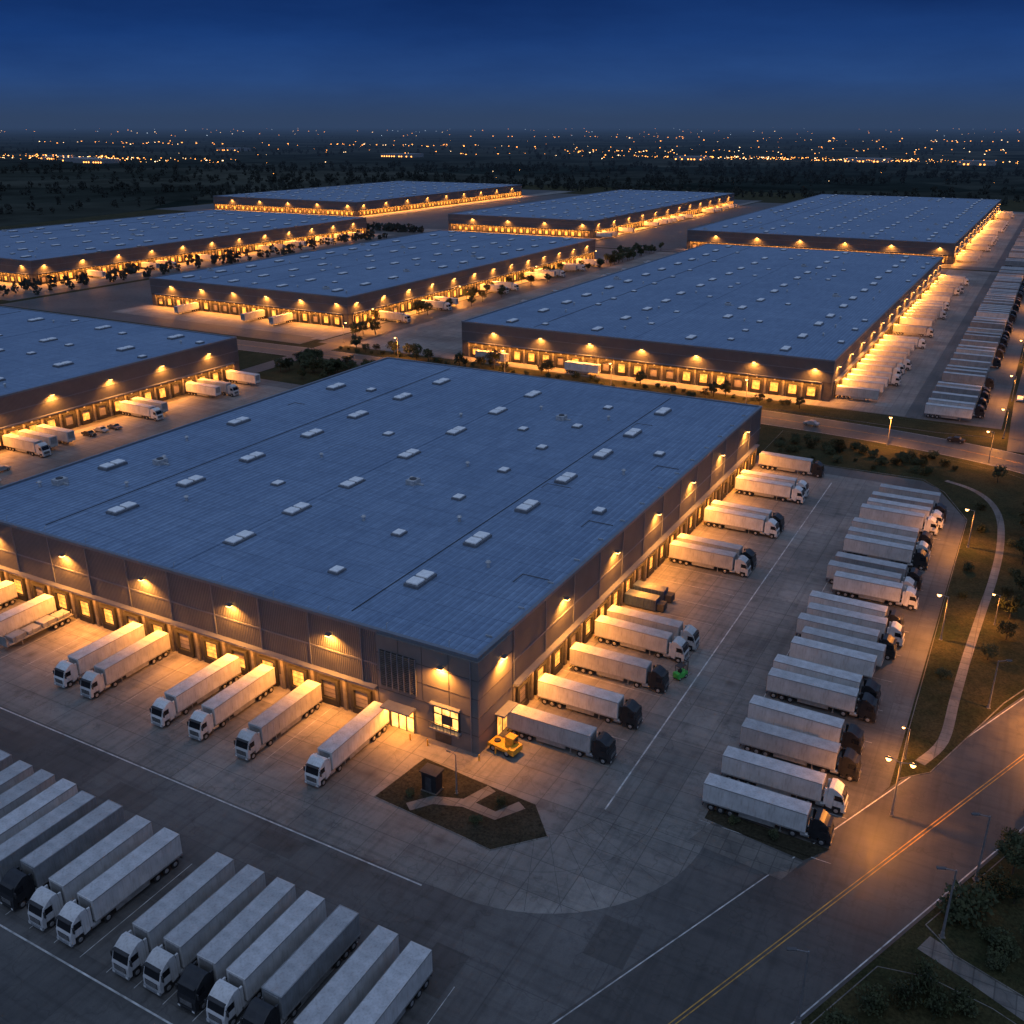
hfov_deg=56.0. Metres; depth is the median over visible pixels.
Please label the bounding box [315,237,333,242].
semi truck
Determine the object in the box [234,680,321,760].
semi truck
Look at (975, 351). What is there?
box trailer
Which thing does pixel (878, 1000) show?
shrub
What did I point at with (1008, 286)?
semi truck
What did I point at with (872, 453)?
shrub
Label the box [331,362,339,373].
tree
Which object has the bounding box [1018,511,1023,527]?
tree
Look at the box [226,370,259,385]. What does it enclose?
box trailer
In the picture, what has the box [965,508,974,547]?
street lamp
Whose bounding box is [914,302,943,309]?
box trailer
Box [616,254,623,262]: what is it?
tree
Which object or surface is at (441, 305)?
semi truck
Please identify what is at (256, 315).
box trailer
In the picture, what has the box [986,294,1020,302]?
semi truck
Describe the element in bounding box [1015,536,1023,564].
tree
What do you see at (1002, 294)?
box trailer
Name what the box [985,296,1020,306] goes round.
semi truck
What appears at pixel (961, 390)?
semi truck
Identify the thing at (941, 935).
street lamp
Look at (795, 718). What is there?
semi truck
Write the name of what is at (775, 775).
semi truck
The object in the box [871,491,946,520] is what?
semi truck
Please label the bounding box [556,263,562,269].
tree
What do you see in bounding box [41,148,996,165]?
distant industrial sheds
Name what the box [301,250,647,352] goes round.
cross road
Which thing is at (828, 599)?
semi truck
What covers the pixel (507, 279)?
tree
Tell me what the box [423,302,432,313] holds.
tree
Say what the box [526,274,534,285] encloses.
tree
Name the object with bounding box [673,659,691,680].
forklift
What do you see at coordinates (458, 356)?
tree
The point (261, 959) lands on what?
semi truck
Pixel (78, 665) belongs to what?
semi truck
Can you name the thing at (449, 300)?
tree
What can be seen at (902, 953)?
grass field
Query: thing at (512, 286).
semi truck
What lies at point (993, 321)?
semi truck
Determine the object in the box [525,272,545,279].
box trailer
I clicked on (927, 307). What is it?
box trailer
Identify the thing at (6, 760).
box trailer
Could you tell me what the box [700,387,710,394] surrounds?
tree
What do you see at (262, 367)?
service road
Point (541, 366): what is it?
tree
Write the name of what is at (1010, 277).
semi truck
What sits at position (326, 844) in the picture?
yard markings
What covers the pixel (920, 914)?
road marking
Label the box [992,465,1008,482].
tree
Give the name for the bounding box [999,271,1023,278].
semi truck
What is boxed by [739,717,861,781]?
semi truck
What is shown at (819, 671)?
semi truck
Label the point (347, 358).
tree
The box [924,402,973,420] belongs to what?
box trailer
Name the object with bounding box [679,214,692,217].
box trailer
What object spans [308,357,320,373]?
tree
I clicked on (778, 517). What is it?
semi truck
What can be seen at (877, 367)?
semi truck
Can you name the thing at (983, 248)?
semi truck
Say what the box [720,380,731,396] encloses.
tree
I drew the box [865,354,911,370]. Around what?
semi truck
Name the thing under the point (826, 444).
shrub
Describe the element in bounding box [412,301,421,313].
tree
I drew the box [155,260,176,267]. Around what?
semi truck
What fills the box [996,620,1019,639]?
tree
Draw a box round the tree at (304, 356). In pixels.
[297,353,307,362]
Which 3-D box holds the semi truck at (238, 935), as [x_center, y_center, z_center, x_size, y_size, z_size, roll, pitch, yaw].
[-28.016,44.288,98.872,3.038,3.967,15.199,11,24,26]
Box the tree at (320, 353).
[314,349,323,357]
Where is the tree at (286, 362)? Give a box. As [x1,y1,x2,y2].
[279,360,289,371]
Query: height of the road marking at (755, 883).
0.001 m
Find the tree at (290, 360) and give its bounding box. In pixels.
[285,358,293,369]
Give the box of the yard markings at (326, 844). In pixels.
[0,472,933,1023]
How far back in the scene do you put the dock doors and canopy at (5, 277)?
584.53 m
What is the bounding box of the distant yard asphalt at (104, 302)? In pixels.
[0,189,1023,428]
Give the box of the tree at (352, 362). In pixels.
[348,360,356,368]
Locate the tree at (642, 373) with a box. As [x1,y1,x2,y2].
[634,370,646,385]
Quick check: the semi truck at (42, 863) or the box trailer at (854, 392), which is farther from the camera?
the box trailer at (854, 392)
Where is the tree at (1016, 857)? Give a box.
[994,831,1023,874]
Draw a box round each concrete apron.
[0,191,1023,416]
[0,383,891,913]
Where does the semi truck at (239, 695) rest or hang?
on the concrete apron at (568, 793)
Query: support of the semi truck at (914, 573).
on the truck yard asphalt at (528, 969)
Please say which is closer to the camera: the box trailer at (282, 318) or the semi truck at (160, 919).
the semi truck at (160, 919)
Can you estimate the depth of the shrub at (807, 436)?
262.43 m
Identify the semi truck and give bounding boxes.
[0,580,17,609]
[0,799,124,910]
[2,433,51,457]
[26,815,152,930]
[53,621,144,687]
[54,827,182,946]
[79,630,170,698]
[110,852,234,979]
[119,400,163,420]
[141,864,265,995]
[149,653,240,727]
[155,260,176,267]
[175,877,296,1014]
[187,664,275,740]
[197,378,238,396]
[204,890,326,1023]
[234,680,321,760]
[240,905,360,1023]
[257,245,275,251]
[303,701,388,787]
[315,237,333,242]
[348,232,362,237]
[378,311,410,322]
[421,300,451,310]
[480,284,508,293]
[491,281,518,290]
[507,704,616,764]
[537,673,642,729]
[539,268,564,276]
[563,263,585,270]
[569,642,669,693]
[576,258,599,266]
[594,615,688,662]
[607,605,699,650]
[669,540,750,576]
[677,533,756,568]
[702,772,834,845]
[703,505,779,538]
[711,500,784,531]
[721,745,847,813]
[735,475,804,503]
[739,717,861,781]
[740,469,808,496]
[748,694,863,754]
[758,451,823,477]
[766,667,877,722]
[773,654,880,706]
[796,612,896,659]
[807,602,904,646]
[808,590,903,627]
[826,560,916,596]
[832,571,918,609]
[835,551,922,589]
[843,534,928,569]
[848,526,930,558]
[851,368,900,385]
[852,517,932,550]
[856,362,901,376]
[859,503,938,534]
[861,358,904,373]
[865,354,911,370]
[867,497,943,528]
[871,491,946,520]
[883,335,925,348]
[892,324,933,337]
[909,307,946,318]
[916,299,949,310]
[928,397,984,417]
[929,286,959,295]
[931,283,963,293]
[931,391,986,409]
[935,384,989,402]
[937,381,990,397]
[938,276,968,285]
[942,371,993,388]
[953,352,1000,367]
[958,344,1003,358]
[960,339,1005,352]
[963,333,1007,346]
[965,331,1008,342]
[966,245,990,251]
[967,327,1009,339]
[970,321,1011,333]
[971,239,994,245]
[972,238,995,243]
[972,318,1012,330]
[974,237,996,242]
[976,235,998,240]
[976,311,1015,322]
[979,307,1016,317]
[982,301,1018,311]
[983,227,1003,232]
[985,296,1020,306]
[986,224,1005,229]
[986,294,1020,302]
[987,223,1007,227]
[988,290,1022,299]
[989,289,1022,297]
[990,286,1023,295]
[991,285,1023,289]
[992,283,1023,291]
[994,280,1023,285]
[995,278,1023,285]
[996,213,1014,217]
[996,276,1023,282]
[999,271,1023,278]
[1000,268,1023,271]
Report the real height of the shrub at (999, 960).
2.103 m
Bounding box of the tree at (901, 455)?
[896,451,910,465]
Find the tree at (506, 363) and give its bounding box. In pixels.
[500,362,508,367]
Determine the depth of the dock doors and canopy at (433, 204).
967.03 m
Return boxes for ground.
[0,126,1023,226]
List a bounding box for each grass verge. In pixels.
[763,431,1023,778]
[810,966,1015,1023]
[925,845,1023,997]
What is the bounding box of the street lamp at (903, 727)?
[902,726,910,759]
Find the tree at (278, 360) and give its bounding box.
[274,357,283,371]
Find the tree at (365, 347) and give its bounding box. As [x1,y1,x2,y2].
[362,343,369,351]
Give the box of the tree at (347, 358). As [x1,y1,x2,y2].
[341,354,353,364]
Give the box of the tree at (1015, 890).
[1006,879,1023,903]
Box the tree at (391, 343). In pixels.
[386,340,399,354]
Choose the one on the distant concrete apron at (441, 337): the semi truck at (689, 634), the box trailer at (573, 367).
the box trailer at (573, 367)
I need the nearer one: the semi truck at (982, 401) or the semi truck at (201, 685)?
the semi truck at (201, 685)
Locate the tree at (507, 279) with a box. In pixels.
[505,276,513,281]
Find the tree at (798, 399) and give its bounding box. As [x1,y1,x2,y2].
[795,396,804,408]
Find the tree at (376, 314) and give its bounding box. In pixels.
[370,310,379,319]
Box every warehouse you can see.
[0,209,366,284]
[0,306,239,449]
[0,357,761,753]
[149,230,595,327]
[213,181,521,215]
[448,189,733,237]
[461,243,942,401]
[686,194,1000,264]
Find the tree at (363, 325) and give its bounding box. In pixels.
[358,321,368,330]
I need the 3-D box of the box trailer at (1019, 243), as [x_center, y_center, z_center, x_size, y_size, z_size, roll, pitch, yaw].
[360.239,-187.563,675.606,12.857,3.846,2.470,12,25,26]
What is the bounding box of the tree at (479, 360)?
[473,355,485,365]
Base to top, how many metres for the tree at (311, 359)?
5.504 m
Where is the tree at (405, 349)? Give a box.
[402,343,412,356]
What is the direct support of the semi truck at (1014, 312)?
on the distant yard asphalt at (104, 302)
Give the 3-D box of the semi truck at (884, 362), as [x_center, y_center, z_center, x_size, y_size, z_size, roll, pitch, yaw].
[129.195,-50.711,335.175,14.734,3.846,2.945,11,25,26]
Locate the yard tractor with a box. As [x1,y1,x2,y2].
[488,732,522,756]
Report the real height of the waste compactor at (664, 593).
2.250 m
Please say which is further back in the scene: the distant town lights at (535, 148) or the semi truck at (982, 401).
the distant town lights at (535, 148)
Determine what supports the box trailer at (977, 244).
on the distant concrete apron at (441, 337)
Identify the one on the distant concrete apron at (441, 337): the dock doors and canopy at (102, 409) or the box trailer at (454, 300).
the box trailer at (454, 300)
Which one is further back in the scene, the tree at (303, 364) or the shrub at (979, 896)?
the tree at (303, 364)
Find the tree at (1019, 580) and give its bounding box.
[1014,569,1023,598]
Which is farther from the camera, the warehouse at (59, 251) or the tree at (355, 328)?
the warehouse at (59, 251)
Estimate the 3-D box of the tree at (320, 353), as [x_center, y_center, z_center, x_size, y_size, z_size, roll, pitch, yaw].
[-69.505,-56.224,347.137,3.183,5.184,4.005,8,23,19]
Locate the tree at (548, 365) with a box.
[541,359,554,371]
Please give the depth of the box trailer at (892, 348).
356.40 m
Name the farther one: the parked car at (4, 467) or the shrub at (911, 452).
the shrub at (911, 452)
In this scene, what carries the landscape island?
on the concrete apron at (568, 793)
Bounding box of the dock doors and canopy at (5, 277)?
[0,222,365,283]
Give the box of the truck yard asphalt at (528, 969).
[0,379,965,1023]
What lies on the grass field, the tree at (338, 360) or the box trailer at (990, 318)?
the tree at (338, 360)
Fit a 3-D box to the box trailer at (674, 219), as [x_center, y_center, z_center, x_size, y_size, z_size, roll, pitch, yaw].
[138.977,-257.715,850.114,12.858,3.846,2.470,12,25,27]
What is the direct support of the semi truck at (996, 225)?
on the distant concrete apron at (441, 337)
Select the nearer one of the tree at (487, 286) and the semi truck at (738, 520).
the semi truck at (738, 520)
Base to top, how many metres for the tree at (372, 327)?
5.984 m
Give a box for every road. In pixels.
[93,353,297,421]
[237,339,1023,1023]
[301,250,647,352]
[375,232,999,270]
[1007,368,1023,452]
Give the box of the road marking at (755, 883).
[255,351,1023,1023]
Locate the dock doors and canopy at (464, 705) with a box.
[0,421,759,753]
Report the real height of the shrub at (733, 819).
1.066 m
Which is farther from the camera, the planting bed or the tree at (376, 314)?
the tree at (376, 314)
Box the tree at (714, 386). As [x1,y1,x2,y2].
[708,381,719,396]
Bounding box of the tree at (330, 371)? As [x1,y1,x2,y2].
[324,366,334,374]
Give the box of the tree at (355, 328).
[349,322,361,335]
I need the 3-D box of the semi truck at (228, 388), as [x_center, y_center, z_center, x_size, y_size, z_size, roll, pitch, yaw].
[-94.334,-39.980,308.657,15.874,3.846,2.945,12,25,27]
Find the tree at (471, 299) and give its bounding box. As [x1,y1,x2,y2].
[467,296,475,305]
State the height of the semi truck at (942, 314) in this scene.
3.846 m
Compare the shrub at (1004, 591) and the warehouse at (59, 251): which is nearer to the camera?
the shrub at (1004, 591)
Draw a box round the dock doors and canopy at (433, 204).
[215,188,520,215]
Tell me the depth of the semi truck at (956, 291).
487.14 m
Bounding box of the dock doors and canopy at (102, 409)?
[0,350,237,449]
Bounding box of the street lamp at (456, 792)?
[446,750,457,793]
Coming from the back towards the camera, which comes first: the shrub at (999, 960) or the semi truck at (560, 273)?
the semi truck at (560, 273)
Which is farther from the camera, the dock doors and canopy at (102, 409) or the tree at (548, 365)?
the tree at (548, 365)
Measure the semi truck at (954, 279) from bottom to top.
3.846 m
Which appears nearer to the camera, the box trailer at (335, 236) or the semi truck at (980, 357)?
the semi truck at (980, 357)
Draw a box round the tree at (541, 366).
[537,363,544,373]
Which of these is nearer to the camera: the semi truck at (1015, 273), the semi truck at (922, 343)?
the semi truck at (922, 343)
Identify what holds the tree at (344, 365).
on the grass field
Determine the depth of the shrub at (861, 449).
251.81 m
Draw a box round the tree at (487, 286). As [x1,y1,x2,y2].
[483,283,490,290]
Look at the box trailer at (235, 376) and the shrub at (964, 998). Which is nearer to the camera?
the shrub at (964, 998)
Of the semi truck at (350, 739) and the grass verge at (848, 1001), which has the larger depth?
the semi truck at (350, 739)
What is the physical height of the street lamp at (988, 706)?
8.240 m
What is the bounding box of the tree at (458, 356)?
[453,351,465,364]
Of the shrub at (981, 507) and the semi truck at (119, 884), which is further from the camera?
the shrub at (981, 507)
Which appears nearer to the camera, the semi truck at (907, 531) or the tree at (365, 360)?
the semi truck at (907, 531)
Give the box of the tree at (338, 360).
[334,358,342,372]
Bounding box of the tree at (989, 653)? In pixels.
[981,643,998,659]
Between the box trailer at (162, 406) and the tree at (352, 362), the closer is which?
the box trailer at (162, 406)
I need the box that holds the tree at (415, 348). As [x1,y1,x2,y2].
[409,343,422,359]
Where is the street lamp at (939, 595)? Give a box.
[937,593,948,639]
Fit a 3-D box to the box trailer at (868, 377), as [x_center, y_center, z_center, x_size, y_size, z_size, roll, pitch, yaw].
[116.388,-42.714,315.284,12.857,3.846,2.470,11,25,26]
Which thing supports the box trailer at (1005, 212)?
on the distant concrete apron at (441, 337)
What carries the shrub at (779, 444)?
on the grass verge at (1005, 494)
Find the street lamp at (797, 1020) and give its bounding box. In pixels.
[786,947,809,1023]
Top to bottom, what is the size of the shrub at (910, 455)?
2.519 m
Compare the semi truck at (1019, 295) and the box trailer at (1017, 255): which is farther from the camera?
the box trailer at (1017, 255)
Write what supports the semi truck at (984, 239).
on the distant concrete apron at (441, 337)
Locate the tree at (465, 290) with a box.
[462,288,470,295]
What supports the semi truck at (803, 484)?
on the concrete apron at (568, 793)
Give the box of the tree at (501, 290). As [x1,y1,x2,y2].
[497,287,504,297]
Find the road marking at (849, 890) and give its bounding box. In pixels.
[239,344,1023,1023]
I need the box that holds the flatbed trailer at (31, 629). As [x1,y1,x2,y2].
[0,608,72,646]
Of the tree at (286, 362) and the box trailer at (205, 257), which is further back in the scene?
the box trailer at (205, 257)
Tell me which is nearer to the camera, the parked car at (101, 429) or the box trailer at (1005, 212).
the parked car at (101, 429)
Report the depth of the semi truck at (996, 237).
716.12 m
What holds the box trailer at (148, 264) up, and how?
on the distant concrete apron at (441, 337)
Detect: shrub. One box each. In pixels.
[405,786,414,796]
[468,814,482,824]
[494,795,506,805]
[669,384,676,390]
[728,815,740,824]
[768,829,778,839]
[774,440,785,446]
[788,436,800,443]
[804,433,811,439]
[805,439,816,447]
[812,436,821,441]
[820,441,832,449]
[820,1006,858,1023]
[825,445,835,453]
[832,455,842,462]
[835,444,846,451]
[849,441,860,449]
[854,982,889,1018]
[858,444,869,453]
[868,449,879,457]
[873,455,888,464]
[887,975,926,1013]
[889,457,901,464]
[905,451,916,459]
[907,449,916,456]
[908,457,919,464]
[909,955,948,996]
[917,457,928,465]
[919,468,928,475]
[920,453,930,459]
[923,466,934,472]
[923,983,955,1019]
[928,450,939,458]
[935,667,953,678]
[935,893,972,928]
[939,459,950,465]
[944,879,998,927]
[949,984,980,1017]
[957,590,968,598]
[962,561,974,570]
[975,502,986,509]
[975,866,1012,902]
[977,523,986,532]
[977,925,1000,945]
[985,950,1010,972]
[987,926,1021,961]
[995,599,1007,607]
[1000,586,1014,595]
[1000,827,1020,839]
[1007,538,1017,546]
[1008,567,1017,575]
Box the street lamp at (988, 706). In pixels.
[986,659,1011,708]
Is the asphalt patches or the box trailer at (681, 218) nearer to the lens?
the asphalt patches
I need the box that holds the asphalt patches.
[0,727,643,998]
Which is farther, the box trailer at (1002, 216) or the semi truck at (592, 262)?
the box trailer at (1002, 216)
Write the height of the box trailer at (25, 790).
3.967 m
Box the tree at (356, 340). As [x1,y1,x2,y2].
[350,334,361,347]
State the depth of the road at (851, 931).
107.62 m
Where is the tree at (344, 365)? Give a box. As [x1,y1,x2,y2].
[339,362,348,369]
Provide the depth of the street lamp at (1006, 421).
262.87 m
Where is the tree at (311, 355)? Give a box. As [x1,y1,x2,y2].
[309,352,316,360]
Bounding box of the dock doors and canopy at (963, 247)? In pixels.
[690,203,1000,264]
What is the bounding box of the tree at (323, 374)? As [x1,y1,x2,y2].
[319,370,328,378]
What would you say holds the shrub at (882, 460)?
on the grass verge at (1005, 494)
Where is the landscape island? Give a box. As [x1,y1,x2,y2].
[374,758,547,850]
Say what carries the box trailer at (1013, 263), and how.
on the distant yard asphalt at (104, 302)
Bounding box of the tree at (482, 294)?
[478,290,486,301]
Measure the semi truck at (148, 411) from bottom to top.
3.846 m
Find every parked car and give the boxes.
[0,465,10,470]
[81,429,96,436]
[93,426,108,432]
[107,423,121,429]
[803,419,819,426]
[947,436,964,443]
[1016,395,1023,401]
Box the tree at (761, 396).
[754,392,765,404]
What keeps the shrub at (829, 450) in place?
on the grass verge at (1005, 494)
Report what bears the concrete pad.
on the road at (851, 931)
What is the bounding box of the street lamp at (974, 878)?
[971,812,990,880]
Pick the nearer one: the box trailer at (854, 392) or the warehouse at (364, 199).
the box trailer at (854, 392)
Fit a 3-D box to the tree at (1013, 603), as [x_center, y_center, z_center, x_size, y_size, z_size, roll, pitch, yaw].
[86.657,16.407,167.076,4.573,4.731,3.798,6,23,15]
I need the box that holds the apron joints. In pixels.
[455,810,697,911]
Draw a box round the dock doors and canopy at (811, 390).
[463,271,941,400]
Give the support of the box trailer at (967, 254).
on the distant concrete apron at (441, 337)
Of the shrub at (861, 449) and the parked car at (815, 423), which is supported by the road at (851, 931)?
the parked car at (815, 423)
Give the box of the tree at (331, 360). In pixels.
[326,358,335,367]
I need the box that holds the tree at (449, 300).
[445,297,452,304]
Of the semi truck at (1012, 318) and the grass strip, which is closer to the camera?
the grass strip
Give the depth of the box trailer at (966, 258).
602.14 m
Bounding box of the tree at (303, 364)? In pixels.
[299,359,308,368]
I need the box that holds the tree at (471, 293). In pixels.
[467,289,474,297]
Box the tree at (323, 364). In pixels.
[320,360,331,376]
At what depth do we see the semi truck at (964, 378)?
316.00 m
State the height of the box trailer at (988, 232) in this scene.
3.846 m
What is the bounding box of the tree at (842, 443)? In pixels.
[834,439,845,452]
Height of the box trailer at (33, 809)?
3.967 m
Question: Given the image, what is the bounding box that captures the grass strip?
[333,346,992,437]
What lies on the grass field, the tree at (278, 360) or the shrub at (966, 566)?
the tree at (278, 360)
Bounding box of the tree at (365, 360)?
[360,358,369,364]
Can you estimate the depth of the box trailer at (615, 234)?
740.38 m
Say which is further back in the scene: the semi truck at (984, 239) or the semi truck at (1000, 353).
the semi truck at (984, 239)
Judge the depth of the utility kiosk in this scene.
123.61 m
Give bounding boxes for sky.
[0,0,1023,126]
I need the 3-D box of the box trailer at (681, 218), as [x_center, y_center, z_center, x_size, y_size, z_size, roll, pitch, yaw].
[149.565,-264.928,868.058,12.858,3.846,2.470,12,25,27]
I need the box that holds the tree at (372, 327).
[369,320,381,333]
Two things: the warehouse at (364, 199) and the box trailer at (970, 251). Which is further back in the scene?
the warehouse at (364, 199)
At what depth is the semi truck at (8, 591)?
171.87 m
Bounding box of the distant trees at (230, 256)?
[0,135,1023,295]
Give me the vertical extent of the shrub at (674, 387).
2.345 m
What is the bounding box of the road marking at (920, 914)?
[244,340,1023,1023]
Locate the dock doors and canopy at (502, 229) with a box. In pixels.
[449,197,733,237]
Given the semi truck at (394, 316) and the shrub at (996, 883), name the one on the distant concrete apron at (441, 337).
the semi truck at (394, 316)
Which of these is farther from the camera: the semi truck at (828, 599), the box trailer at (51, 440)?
the box trailer at (51, 440)
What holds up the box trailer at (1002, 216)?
on the distant concrete apron at (441, 337)
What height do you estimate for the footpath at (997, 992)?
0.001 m
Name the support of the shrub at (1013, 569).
on the grass verge at (1005, 494)
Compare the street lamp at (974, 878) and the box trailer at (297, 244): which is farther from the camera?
the box trailer at (297, 244)
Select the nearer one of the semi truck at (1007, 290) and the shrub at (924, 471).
the shrub at (924, 471)
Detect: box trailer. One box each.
[0,593,56,636]
[0,750,12,770]
[0,760,33,793]
[0,769,55,817]
[0,778,77,843]
[0,790,96,880]
[17,429,58,447]
[35,424,75,443]
[86,270,105,277]
[131,397,167,412]
[141,262,159,268]
[174,302,198,313]
[185,381,220,396]
[198,254,210,260]
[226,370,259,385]
[240,309,264,321]
[268,244,284,248]
[269,313,292,325]
[285,241,300,247]
[291,240,305,245]
[293,925,398,1023]
[334,234,349,239]
[344,941,432,1023]
[433,296,458,304]
[475,350,508,362]
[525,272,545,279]
[534,269,555,276]
[559,264,576,270]
[564,360,600,374]
[596,232,612,237]
[602,231,617,236]
[618,227,633,232]
[644,222,658,226]
[653,220,667,224]
[662,218,676,222]
[671,216,684,220]
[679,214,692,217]
[702,209,714,213]
[716,206,728,209]
[789,636,876,677]
[801,625,885,666]
[835,385,879,401]
[842,378,884,392]
[847,373,888,386]
[869,349,907,359]
[874,344,911,355]
[879,339,914,350]
[879,483,940,506]
[899,317,932,326]
[903,313,935,322]
[906,310,937,319]
[911,305,941,311]
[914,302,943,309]
[921,294,950,301]
[924,291,952,298]
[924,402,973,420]
[934,281,960,285]
[940,275,965,278]
[945,367,986,379]
[947,364,987,377]
[950,358,990,370]
[955,255,977,261]
[956,347,994,358]
[958,253,980,258]
[961,250,982,255]
[967,243,987,245]
[974,316,1006,322]
[978,309,1009,317]
[980,230,997,234]
[980,305,1010,311]
[981,304,1011,312]
[983,298,1013,306]
[987,292,1015,298]
[988,291,1016,294]
[993,282,1019,287]
[994,215,1009,218]
[996,277,1021,281]
[997,273,1022,279]
[998,211,1012,213]
[1004,260,1023,266]
[1006,258,1023,260]
[1008,253,1023,258]
[1010,250,1023,252]
[1015,242,1023,245]
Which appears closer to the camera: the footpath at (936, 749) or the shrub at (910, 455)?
the footpath at (936, 749)
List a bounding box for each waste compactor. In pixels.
[624,588,666,611]
[633,580,674,602]
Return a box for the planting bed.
[705,809,829,859]
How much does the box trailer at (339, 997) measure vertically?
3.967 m
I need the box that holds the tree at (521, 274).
[518,272,524,281]
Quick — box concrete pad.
[688,823,801,879]
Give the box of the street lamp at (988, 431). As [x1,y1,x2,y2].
[987,430,994,462]
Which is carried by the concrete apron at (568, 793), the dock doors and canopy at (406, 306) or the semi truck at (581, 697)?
the semi truck at (581, 697)
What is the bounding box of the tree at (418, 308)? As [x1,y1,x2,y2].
[414,304,421,311]
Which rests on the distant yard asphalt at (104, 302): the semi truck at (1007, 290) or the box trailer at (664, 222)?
the semi truck at (1007, 290)
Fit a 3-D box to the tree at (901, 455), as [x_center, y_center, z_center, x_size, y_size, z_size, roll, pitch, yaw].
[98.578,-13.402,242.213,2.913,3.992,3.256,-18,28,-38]
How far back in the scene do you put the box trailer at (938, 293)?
471.57 m
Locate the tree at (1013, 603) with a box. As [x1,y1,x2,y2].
[999,594,1023,618]
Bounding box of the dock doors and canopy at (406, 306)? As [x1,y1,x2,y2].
[150,245,594,326]
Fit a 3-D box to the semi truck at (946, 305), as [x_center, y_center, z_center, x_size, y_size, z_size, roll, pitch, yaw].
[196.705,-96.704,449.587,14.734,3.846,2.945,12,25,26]
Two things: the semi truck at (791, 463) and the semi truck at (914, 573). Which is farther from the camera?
the semi truck at (791, 463)
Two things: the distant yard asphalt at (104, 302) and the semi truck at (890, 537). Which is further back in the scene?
the distant yard asphalt at (104, 302)
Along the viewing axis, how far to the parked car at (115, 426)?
272.09 m
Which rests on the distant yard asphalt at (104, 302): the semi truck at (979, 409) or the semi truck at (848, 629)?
the semi truck at (979, 409)
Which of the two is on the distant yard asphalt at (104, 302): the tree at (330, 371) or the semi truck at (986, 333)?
the semi truck at (986, 333)
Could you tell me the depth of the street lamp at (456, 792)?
122.62 m
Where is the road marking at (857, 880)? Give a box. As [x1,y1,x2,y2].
[237,344,1023,1023]
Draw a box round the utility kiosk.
[419,762,443,795]
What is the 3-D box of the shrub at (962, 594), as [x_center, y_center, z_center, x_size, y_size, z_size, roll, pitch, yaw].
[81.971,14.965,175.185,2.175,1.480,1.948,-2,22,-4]
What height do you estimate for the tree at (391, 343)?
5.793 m
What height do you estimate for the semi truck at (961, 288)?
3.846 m
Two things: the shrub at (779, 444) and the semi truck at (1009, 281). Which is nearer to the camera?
the shrub at (779, 444)
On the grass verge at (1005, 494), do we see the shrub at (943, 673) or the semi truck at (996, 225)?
the shrub at (943, 673)
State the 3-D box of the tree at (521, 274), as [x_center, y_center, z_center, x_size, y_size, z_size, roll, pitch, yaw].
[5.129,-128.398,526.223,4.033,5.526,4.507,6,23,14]
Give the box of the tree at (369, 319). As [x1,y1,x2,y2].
[366,316,372,322]
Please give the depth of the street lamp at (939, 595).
159.31 m
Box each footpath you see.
[406,796,524,819]
[462,786,495,805]
[915,480,1004,764]
[917,936,1023,1020]
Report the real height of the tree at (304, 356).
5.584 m
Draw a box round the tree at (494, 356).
[486,350,500,368]
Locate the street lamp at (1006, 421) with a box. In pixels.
[1002,408,1008,437]
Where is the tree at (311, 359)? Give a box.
[306,356,316,371]
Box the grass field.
[0,185,1023,1023]
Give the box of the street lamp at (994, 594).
[992,593,1000,624]
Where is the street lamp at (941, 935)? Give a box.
[936,866,956,938]
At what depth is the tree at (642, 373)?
315.46 m
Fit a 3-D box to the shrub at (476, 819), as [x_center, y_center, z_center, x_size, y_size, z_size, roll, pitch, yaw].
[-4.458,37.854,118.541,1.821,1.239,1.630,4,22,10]
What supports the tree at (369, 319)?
on the distant yard asphalt at (104, 302)
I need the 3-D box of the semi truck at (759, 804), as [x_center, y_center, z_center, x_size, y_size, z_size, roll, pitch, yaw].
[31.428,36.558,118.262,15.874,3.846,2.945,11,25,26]
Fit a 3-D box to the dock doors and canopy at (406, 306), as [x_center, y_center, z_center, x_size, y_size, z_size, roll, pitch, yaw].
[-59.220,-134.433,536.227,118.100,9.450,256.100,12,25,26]
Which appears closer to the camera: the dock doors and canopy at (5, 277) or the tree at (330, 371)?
the tree at (330, 371)
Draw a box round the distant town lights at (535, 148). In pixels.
[2,128,1009,173]
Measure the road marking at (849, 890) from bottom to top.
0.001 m
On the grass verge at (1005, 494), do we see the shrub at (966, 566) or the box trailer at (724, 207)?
the shrub at (966, 566)
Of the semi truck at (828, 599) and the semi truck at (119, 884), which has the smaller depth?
the semi truck at (119, 884)
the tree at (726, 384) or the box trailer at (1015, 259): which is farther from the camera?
the box trailer at (1015, 259)
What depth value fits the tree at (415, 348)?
350.37 m
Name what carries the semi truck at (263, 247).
on the distant concrete apron at (441, 337)
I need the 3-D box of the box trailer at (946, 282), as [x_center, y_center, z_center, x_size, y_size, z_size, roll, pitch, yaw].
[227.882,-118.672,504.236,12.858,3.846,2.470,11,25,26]
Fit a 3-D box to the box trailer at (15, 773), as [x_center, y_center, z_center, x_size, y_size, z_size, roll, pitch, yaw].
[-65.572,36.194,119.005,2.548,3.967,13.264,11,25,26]
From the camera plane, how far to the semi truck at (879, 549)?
188.44 m
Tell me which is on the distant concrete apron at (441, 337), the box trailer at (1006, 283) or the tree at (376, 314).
the tree at (376, 314)
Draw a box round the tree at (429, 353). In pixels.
[422,348,433,360]
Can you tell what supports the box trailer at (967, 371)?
on the distant yard asphalt at (104, 302)
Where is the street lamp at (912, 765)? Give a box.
[885,756,916,816]
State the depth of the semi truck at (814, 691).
141.02 m
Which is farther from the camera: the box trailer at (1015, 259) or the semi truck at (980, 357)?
the box trailer at (1015, 259)

